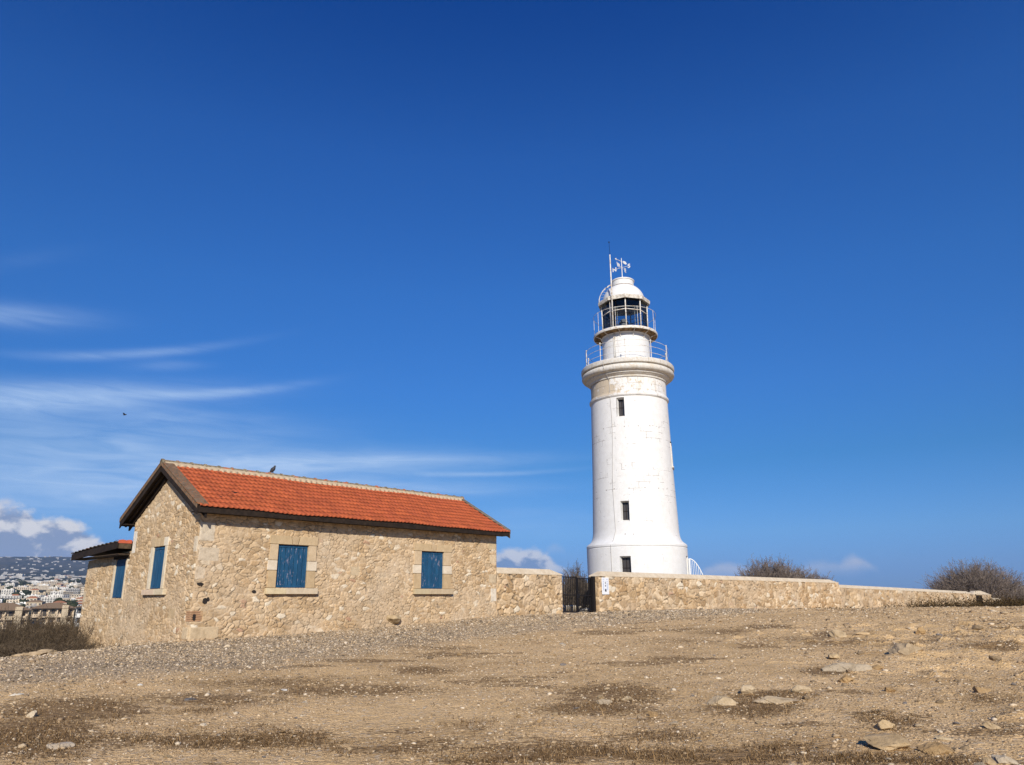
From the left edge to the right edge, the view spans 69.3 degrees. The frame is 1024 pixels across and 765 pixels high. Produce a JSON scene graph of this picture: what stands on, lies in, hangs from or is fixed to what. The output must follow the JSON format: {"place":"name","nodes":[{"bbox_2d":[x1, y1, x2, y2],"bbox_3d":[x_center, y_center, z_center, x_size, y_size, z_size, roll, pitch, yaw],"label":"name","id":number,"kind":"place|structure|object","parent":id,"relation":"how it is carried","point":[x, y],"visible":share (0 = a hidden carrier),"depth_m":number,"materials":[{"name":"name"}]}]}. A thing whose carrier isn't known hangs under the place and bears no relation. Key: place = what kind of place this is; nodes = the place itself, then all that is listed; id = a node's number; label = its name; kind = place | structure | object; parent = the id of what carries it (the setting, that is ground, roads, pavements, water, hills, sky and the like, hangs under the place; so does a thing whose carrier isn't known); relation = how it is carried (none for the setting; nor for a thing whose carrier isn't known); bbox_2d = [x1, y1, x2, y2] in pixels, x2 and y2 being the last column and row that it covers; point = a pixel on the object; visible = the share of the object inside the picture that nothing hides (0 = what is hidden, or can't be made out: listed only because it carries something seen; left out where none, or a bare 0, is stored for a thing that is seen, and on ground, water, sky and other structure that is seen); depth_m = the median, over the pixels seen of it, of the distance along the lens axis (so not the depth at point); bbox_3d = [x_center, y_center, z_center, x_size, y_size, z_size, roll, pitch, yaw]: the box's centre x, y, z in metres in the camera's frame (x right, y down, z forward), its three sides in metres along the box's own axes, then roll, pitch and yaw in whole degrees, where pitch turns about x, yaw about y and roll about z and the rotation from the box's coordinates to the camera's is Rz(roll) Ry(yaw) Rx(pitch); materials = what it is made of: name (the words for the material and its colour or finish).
{"place":"outdoors","nodes":[
{"label":"outdoors","id":0,"kind":"place"},
{"bbox_2d":[0,556,95,638],"bbox_3d":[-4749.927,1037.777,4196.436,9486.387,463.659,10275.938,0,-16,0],"label":"hills","id":1,"kind":"structure","parent":0,"point":[6,563],"depth_m":5308.40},
{"bbox_2d":[0,588,14,595],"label":"town building","id":2,"kind":"structure","parent":1,"relation":"on","point":[7,592],"depth_m":854.70,"materials":[{"name":"grey paint"}]},
{"bbox_2d":[4,583,14,588],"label":"town building","id":3,"kind":"structure","parent":1,"relation":"on","point":[9,584],"depth_m":1209.74,"materials":[{"name":"grey"}]},
{"bbox_2d":[0,594,21,599],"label":"town building","id":4,"kind":"structure","parent":1,"relation":"on","point":[9,597],"depth_m":621.91,"materials":[{"name":"grey"}]},
{"bbox_2d":[6,599,24,602],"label":"town building","id":5,"kind":"structure","parent":1,"relation":"on","point":[15,601],"depth_m":574.59,"materials":[{"name":"grey"}]},
{"bbox_2d":[0,603,31,628],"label":"apartment block","id":6,"kind":"structure","parent":1,"relation":"on","point":[14,610],"depth_m":265.35,"materials":[{"name":"grey"}]},
{"bbox_2d":[13,586,37,592],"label":"town building","id":7,"kind":"structure","parent":1,"relation":"on","point":[24,588],"depth_m":1025.61,"materials":[{"name":"grey paint"}]},
{"bbox_2d":[22,590,31,594],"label":"town tree","id":8,"kind":"object","parent":1,"relation":"on","point":[25,592],"visible":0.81,"depth_m":938.50,"materials":[{"name":"green plant"}]},
{"bbox_2d":[25,603,38,607],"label":"town building","id":9,"kind":"structure","parent":1,"relation":"on","point":[34,604],"depth_m":523.81,"materials":[{"name":"grey"}]},
{"bbox_2d":[26,596,39,600],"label":"town building","id":10,"kind":"structure","parent":1,"relation":"on","point":[33,598],"depth_m":610.90,"materials":[{"name":"grey"}]},
{"bbox_2d":[29,589,39,594],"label":"town building","id":11,"kind":"structure","parent":1,"relation":"on","point":[34,591],"depth_m":953.64,"materials":[{"name":"grey"}]},
{"bbox_2d":[26,600,45,605],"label":"town building","id":12,"kind":"structure","parent":1,"relation":"on","point":[37,602],"depth_m":538.91,"materials":[{"name":"grey paint"}]},
{"bbox_2d":[26,594,45,599],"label":"town building","id":13,"kind":"structure","parent":1,"relation":"on","point":[39,596],"depth_m":685.50,"materials":[{"name":"grey"}]},
{"bbox_2d":[31,581,41,584],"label":"town building","id":14,"kind":"structure","parent":1,"relation":"on","point":[34,582],"depth_m":1845.04,"materials":[{"name":"grey paint"}]},
{"bbox_2d":[34,585,51,589],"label":"town building","id":15,"kind":"structure","parent":1,"relation":"on","point":[45,587],"depth_m":1297.30,"materials":[{"name":"grey paint"}]},
{"bbox_2d":[0,556,88,582],"bbox_3d":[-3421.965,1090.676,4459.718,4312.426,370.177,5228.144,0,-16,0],"label":"houses","id":16,"kind":"structure","parent":1,"relation":"on","point":[44,576],"depth_m":3857.45,"materials":[{"name":"white"}]},
{"bbox_2d":[41,595,55,602],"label":"town building","id":17,"kind":"structure","parent":1,"relation":"on","point":[51,599],"depth_m":581.59,"materials":[{"name":"grey paint"}]},
{"bbox_2d":[41,581,62,585],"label":"town building","id":18,"kind":"structure","parent":1,"relation":"on","point":[49,582],"depth_m":1613.13,"materials":[{"name":"grey"}]},
{"bbox_2d":[29,602,75,627],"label":"apartment block","id":19,"kind":"structure","parent":1,"relation":"on","point":[52,606],"depth_m":288.27,"materials":[{"name":"grey"}]},
{"bbox_2d":[50,590,62,594],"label":"town building","id":20,"kind":"structure","parent":1,"relation":"on","point":[60,592],"depth_m":804.14,"materials":[{"name":"grey"}]},
{"bbox_2d":[47,593,69,598],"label":"town building","id":21,"kind":"structure","parent":1,"relation":"on","point":[61,596],"depth_m":648.69,"materials":[{"name":"grey paint"}]},
{"bbox_2d":[63,591,73,594],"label":"town building","id":22,"kind":"structure","parent":1,"relation":"on","point":[66,593],"depth_m":835.82,"materials":[{"name":"grey"}]},
{"bbox_2d":[61,587,79,593],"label":"town building","id":23,"kind":"structure","parent":1,"relation":"on","point":[73,589],"depth_m":993.02,"materials":[{"name":"grey"}]},
{"bbox_2d":[66,600,77,606],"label":"town tree","id":24,"kind":"object","parent":1,"relation":"on","point":[72,603],"visible":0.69,"depth_m":522.06,"materials":[{"name":"green plant"}]},
{"bbox_2d":[69,593,83,597],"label":"town building","id":25,"kind":"structure","parent":1,"relation":"on","point":[75,595],"depth_m":677.84,"materials":[{"name":"grey"}]},
{"bbox_2d":[74,606,81,622],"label":"apartment block","id":26,"kind":"structure","parent":1,"relation":"on","point":[78,612],"depth_m":250.19,"materials":[{"name":"grey"}]},
{"bbox_2d":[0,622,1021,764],"bbox_3d":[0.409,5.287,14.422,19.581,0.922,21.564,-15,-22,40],"label":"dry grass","id":27,"kind":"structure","parent":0,"point":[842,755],"depth_m":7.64,"materials":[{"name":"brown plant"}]},
{"bbox_2d":[0,605,1023,764],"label":"ground","id":28,"kind":"structure","parent":0,"point":[386,722],"depth_m":10.22,"materials":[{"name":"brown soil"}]},
{"bbox_2d":[26,710,36,717],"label":"rock","id":29,"kind":"object","parent":28,"relation":"on","point":[32,714],"visible":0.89,"depth_m":9.07,"materials":[{"name":"stone"}]},
{"bbox_2d":[11,649,57,656],"bbox_3d":[-22.056,13.537,36.946,7.494,2.966,50.395,11,-20,-34],"label":"rock ledge","id":30,"kind":"object","parent":28,"relation":"on","point":[44,651],"visible":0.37,"depth_m":15.95,"materials":[{"name":"stone"}]},
{"bbox_2d":[46,742,75,748],"bbox_3d":[-4.485,3.620,7.362,0.147,0.080,0.244,-14,-21,40],"label":"rock","id":31,"kind":"object","parent":28,"relation":"on","point":[63,744],"visible":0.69,"depth_m":7.33,"materials":[{"name":"stone"}]},
{"bbox_2d":[0,598,131,656],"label":"bare scrub","id":32,"kind":"object","parent":28,"relation":"on","point":[20,637],"visible":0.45,"depth_m":21.18,"materials":[{"name":"plant"}]},
{"bbox_2d":[116,679,125,683],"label":"rock","id":33,"kind":"object","parent":28,"relation":"on","point":[118,681],"visible":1,"depth_m":11.74,"materials":[{"name":"stone"}]},
{"bbox_2d":[71,459,510,647],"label":"stone house","id":34,"kind":"structure","parent":28,"relation":"on","point":[209,552],"depth_m":22.55,"materials":[{"name":"beige stone"}]},
{"bbox_2d":[109,553,129,599],"bbox_3d":[-12.253,6.084,23.229,1.250,1.400,0.180,-15,-22,41],"label":"window","id":35,"kind":"structure","parent":34,"relation":"in","point":[120,566],"depth_m":23.29,"materials":[{"name":"wood"}]},
{"bbox_2d":[141,537,169,594],"bbox_3d":[-10.179,5.295,21.365,1.502,1.600,0.240,-15,-22,41],"label":"window","id":36,"kind":"structure","parent":34,"relation":"in","point":[158,556],"depth_m":21.40,"materials":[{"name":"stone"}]},
{"bbox_2d":[264,535,317,593],"bbox_3d":[-6.464,5.363,21.791,0.290,1.660,1.667,-15,-22,41],"label":"window","id":37,"kind":"structure","parent":34,"relation":"in","point":[289,571],"depth_m":21.78,"materials":[{"name":"wood"}]},
{"bbox_2d":[386,615,400,623],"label":"boulder","id":38,"kind":"object","parent":34,"relation":"attached to","point":[394,619],"visible":1,"depth_m":23.81,"materials":[{"name":"stone"}]},
{"bbox_2d":[412,543,453,593],"bbox_3d":[-2.752,6.433,25.554,0.290,1.675,1.761,-15,-22,41],"label":"window","id":39,"kind":"structure","parent":34,"relation":"in","point":[435,568],"depth_m":25.55,"materials":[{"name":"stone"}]},
{"bbox_2d":[0,608,795,694],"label":"crushed stone","id":40,"kind":"object","parent":28,"relation":"on","point":[308,644],"visible":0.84,"depth_m":17.57,"materials":[{"name":"grey gravel"}]},
{"bbox_2d":[497,567,562,615],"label":"stone wall","id":41,"kind":"structure","parent":28,"relation":"on","point":[523,591],"depth_m":28.74,"materials":[{"name":"stone"}]},
{"bbox_2d":[562,576,595,612],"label":"iron gate","id":42,"kind":"structure","parent":41,"relation":"attached to","point":[591,598],"depth_m":31.33,"materials":[{"name":"black metal"}]},
{"bbox_2d":[561,561,588,597],"bbox_3d":[2.963,9.516,35.108,1.755,2.311,1.829,14,-21,-40],"label":"bare shrub","id":43,"kind":"object","parent":28,"relation":"on","point":[577,569],"visible":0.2,"depth_m":35.16,"materials":[{"name":"plant"}]},
{"bbox_2d":[596,699,611,704],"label":"rock","id":44,"kind":"object","parent":28,"relation":"on","point":[604,701],"visible":0.83,"depth_m":9.47,"materials":[{"name":"stone"}]},
{"bbox_2d":[621,696,632,699],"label":"rock","id":45,"kind":"object","parent":28,"relation":"on","point":[627,698],"visible":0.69,"depth_m":9.77,"materials":[{"name":"stone"}]},
{"bbox_2d":[581,242,688,576],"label":"lighthouse","id":46,"kind":"object","parent":28,"relation":"on","point":[627,379],"visible":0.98,"depth_m":42.23,"materials":[{"name":"white paint"}]},
{"bbox_2d":[612,258,629,276],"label":"weather vane","id":47,"kind":"object","parent":46,"relation":"on","point":[624,262],"visible":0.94,"depth_m":47.43,"materials":[{"name":"white paint"}]},
{"bbox_2d":[619,399,624,415],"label":"window","id":48,"kind":"structure","parent":46,"relation":"in","point":[621,402],"depth_m":42.91,"materials":[{"name":"grey glass"}]},
{"bbox_2d":[623,502,629,519],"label":"window","id":49,"kind":"structure","parent":46,"relation":"in","point":[626,516],"depth_m":41.12,"materials":[{"name":"grey glass"}]},
{"bbox_2d":[622,557,630,571],"bbox_3d":[6.187,9.983,39.880,0.497,1.116,0.056,-7,-18,21],"label":"window","id":50,"kind":"structure","parent":46,"relation":"in","point":[626,562],"depth_m":39.94,"materials":[{"name":"grey glass"}]},
{"bbox_2d":[670,443,673,469],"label":"window frame","id":51,"kind":"structure","parent":46,"relation":"in","point":[670,443],"depth_m":43.01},
{"bbox_2d":[648,711,657,716],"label":"rock","id":52,"kind":"object","parent":28,"relation":"on","point":[652,714],"visible":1,"depth_m":8.60,"materials":[{"name":"stone"}]},
{"bbox_2d":[688,558,702,574],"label":"stair railing","id":53,"kind":"object","parent":28,"relation":"on","point":[690,570],"visible":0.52,"depth_m":41.27,"materials":[{"name":"white metal"}]},
{"bbox_2d":[589,571,841,611],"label":"stone wall","id":54,"kind":"structure","parent":28,"relation":"on","point":[641,591],"depth_m":38.38,"materials":[{"name":"stone"}]},
{"bbox_2d":[601,577,608,593],"bbox_3d":[4.043,8.857,32.234,0.079,0.710,0.500,-15,-22,41],"label":"notice board","id":55,"kind":"object","parent":54,"relation":"attached to","point":[605,585],"visible":1,"depth_m":32.21,"materials":[{"name":"white"}]},
{"bbox_2d":[704,695,736,705],"bbox_3d":[2.626,4.030,9.359,0.366,0.141,0.288,0,-16,0],"label":"rock","id":56,"kind":"object","parent":28,"relation":"on","point":[721,700],"visible":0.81,"depth_m":9.29,"materials":[{"name":"stone"}]},
{"bbox_2d":[740,685,756,693],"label":"rock","id":57,"kind":"object","parent":28,"relation":"on","point":[747,689],"visible":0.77,"depth_m":10.07,"materials":[{"name":"stone"}]},
{"bbox_2d":[726,554,812,578],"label":"bare shrub","id":58,"kind":"object","parent":28,"relation":"on","point":[776,570],"visible":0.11,"depth_m":66.95,"materials":[{"name":"plant"}]},
{"bbox_2d":[752,696,799,703],"bbox_3d":[3.353,4.039,9.397,0.595,0.111,0.270,0,-16,0],"label":"rock","id":59,"kind":"object","parent":28,"relation":"on","point":[772,699],"visible":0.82,"depth_m":9.36,"materials":[{"name":"stone"}]},
{"bbox_2d":[792,685,811,692],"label":"rock","id":60,"kind":"object","parent":28,"relation":"on","point":[798,688],"visible":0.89,"depth_m":10.05,"materials":[{"name":"stone"}]},
{"bbox_2d":[785,566,835,581],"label":"bare shrub","id":61,"kind":"object","parent":28,"relation":"on","point":[811,575],"visible":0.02,"depth_m":67.46,"materials":[{"name":"plant"}]},
{"bbox_2d":[828,654,839,658],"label":"rock","id":62,"kind":"object","parent":28,"relation":"on","point":[833,656],"visible":0.94,"depth_m":13.56,"materials":[{"name":"stone"}]},
{"bbox_2d":[828,629,846,636],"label":"rock","id":63,"kind":"object","parent":28,"relation":"on","point":[836,633],"visible":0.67,"depth_m":17.11,"materials":[{"name":"stone"}]},
{"bbox_2d":[837,674,853,682],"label":"rock","id":64,"kind":"object","parent":28,"relation":"on","point":[845,678],"visible":0.93,"depth_m":10.86,"materials":[{"name":"stone"}]},
{"bbox_2d":[821,662,871,671],"bbox_3d":[5.517,4.751,12.235,0.787,0.243,0.467,-4,-17,13],"label":"rock","id":65,"kind":"object","parent":28,"relation":"on","point":[842,666],"visible":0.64,"depth_m":12.13,"materials":[{"name":"stone"}]},
{"bbox_2d":[852,631,869,634],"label":"rock","id":66,"kind":"object","parent":28,"relation":"on","point":[861,632],"visible":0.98,"depth_m":17.03,"materials":[{"name":"stone"}]},
{"bbox_2d":[872,665,883,669],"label":"rock","id":67,"kind":"object","parent":28,"relation":"on","point":[877,667],"visible":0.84,"depth_m":12.17,"materials":[{"name":"stone"}]},
{"bbox_2d":[874,719,894,729],"bbox_3d":[3.900,3.578,7.732,0.187,0.120,0.156,0,-16,0],"label":"rock","id":68,"kind":"object","parent":28,"relation":"on","point":[882,724],"visible":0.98,"depth_m":7.69,"materials":[{"name":"stone"}]},
{"bbox_2d":[863,733,910,750],"bbox_3d":[3.530,3.403,6.966,0.422,0.181,0.373,0,-16,0],"label":"rock","id":69,"kind":"object","parent":28,"relation":"on","point":[886,742],"visible":0.91,"depth_m":6.87,"materials":[{"name":"stone"}]},
{"bbox_2d":[884,687,895,691],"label":"rock","id":70,"kind":"object","parent":28,"relation":"on","point":[888,689],"visible":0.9,"depth_m":10.03,"materials":[{"name":"stone"}]},
{"bbox_2d":[839,585,971,607],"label":"stone wall","id":71,"kind":"structure","parent":28,"relation":"on","point":[853,596],"depth_m":57.71,"materials":[{"name":"stone"}]},
{"bbox_2d":[888,643,923,654],"bbox_3d":[7.280,4.990,13.683,0.595,0.346,0.487,0,-16,0],"label":"rock","id":72,"kind":"object","parent":28,"relation":"on","point":[903,648],"visible":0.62,"depth_m":13.59,"materials":[{"name":"stone"}]},
{"bbox_2d":[809,587,1023,607],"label":"scrub","id":73,"kind":"object","parent":28,"relation":"on","point":[1011,602],"visible":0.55,"depth_m":59.32,"materials":[{"name":"brown plant"}]},
{"bbox_2d":[915,627,925,633],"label":"rock","id":74,"kind":"object","parent":28,"relation":"on","point":[920,630],"visible":0.94,"depth_m":17.01,"materials":[{"name":"stone"}]},
{"bbox_2d":[916,741,954,754],"bbox_3d":[3.844,3.342,6.720,0.305,0.147,0.222,0,-16,0],"label":"rock","id":75,"kind":"object","parent":28,"relation":"on","point":[934,747],"visible":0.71,"depth_m":6.68,"materials":[{"name":"stone"}]},
{"bbox_2d":[934,735,953,739],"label":"rock","id":76,"kind":"object","parent":28,"relation":"on","point":[941,737],"visible":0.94,"depth_m":7.21,"materials":[{"name":"stone"}]},
{"bbox_2d":[960,745,968,749],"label":"rock","id":77,"kind":"object","parent":28,"relation":"on","point":[964,747],"visible":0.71,"depth_m":6.78,"materials":[{"name":"stone"}]},
{"bbox_2d":[913,557,1023,600],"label":"bare shrub","id":78,"kind":"object","parent":28,"relation":"on","point":[977,578],"visible":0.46,"depth_m":87.38,"materials":[{"name":"brown plant"}]},
{"bbox_2d":[972,625,983,629],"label":"rock","id":79,"kind":"object","parent":28,"relation":"on","point":[976,627],"visible":0.86,"depth_m":17.29,"materials":[{"name":"stone"}]},
{"bbox_2d":[974,762,985,764],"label":"stone","id":80,"kind":"object","parent":28,"relation":"on","point":[979,763],"visible":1,"depth_m":6.17,"materials":[{"name":"stone"}]},
{"bbox_2d":[969,591,992,605],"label":"rock","id":81,"kind":"structure","parent":28,"relation":"on","point":[982,594],"depth_m":78.36,"materials":[{"name":"stone"}]},
{"bbox_2d":[972,686,990,692],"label":"rock","id":82,"kind":"object","parent":28,"relation":"on","point":[980,690],"visible":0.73,"depth_m":9.84,"materials":[{"name":"stone"}]},
{"bbox_2d":[981,757,996,764],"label":"rock","id":83,"kind":"object","parent":28,"relation":"on","point":[987,760],"visible":0.88,"depth_m":6.27,"materials":[{"name":"stone"}]},
{"bbox_2d":[982,721,1000,728],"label":"rock","id":84,"kind":"object","parent":28,"relation":"on","point":[986,724],"visible":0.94,"depth_m":7.58,"materials":[{"name":"stone"}]},
{"bbox_2d":[989,656,1001,660],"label":"rock","id":85,"kind":"object","parent":28,"relation":"on","point":[994,658],"visible":0.71,"depth_m":12.61,"materials":[{"name":"stone"}]},
{"bbox_2d":[991,754,1018,764],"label":"rock","id":86,"kind":"object","parent":28,"relation":"on","point":[1001,759],"visible":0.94,"depth_m":6.29,"materials":[{"name":"stone"}]},
{"bbox_2d":[0,0,1023,589],"label":"sky","id":87,"kind":"structure","parent":0,"point":[364,242],"materials":[{"name":"blue"}]},
{"bbox_2d":[566,605,580,610],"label":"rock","id":88,"kind":"object","parent":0,"point":[573,607],"visible":0.36,"depth_m":32.46,"materials":[{"name":"stone"}]}
]}

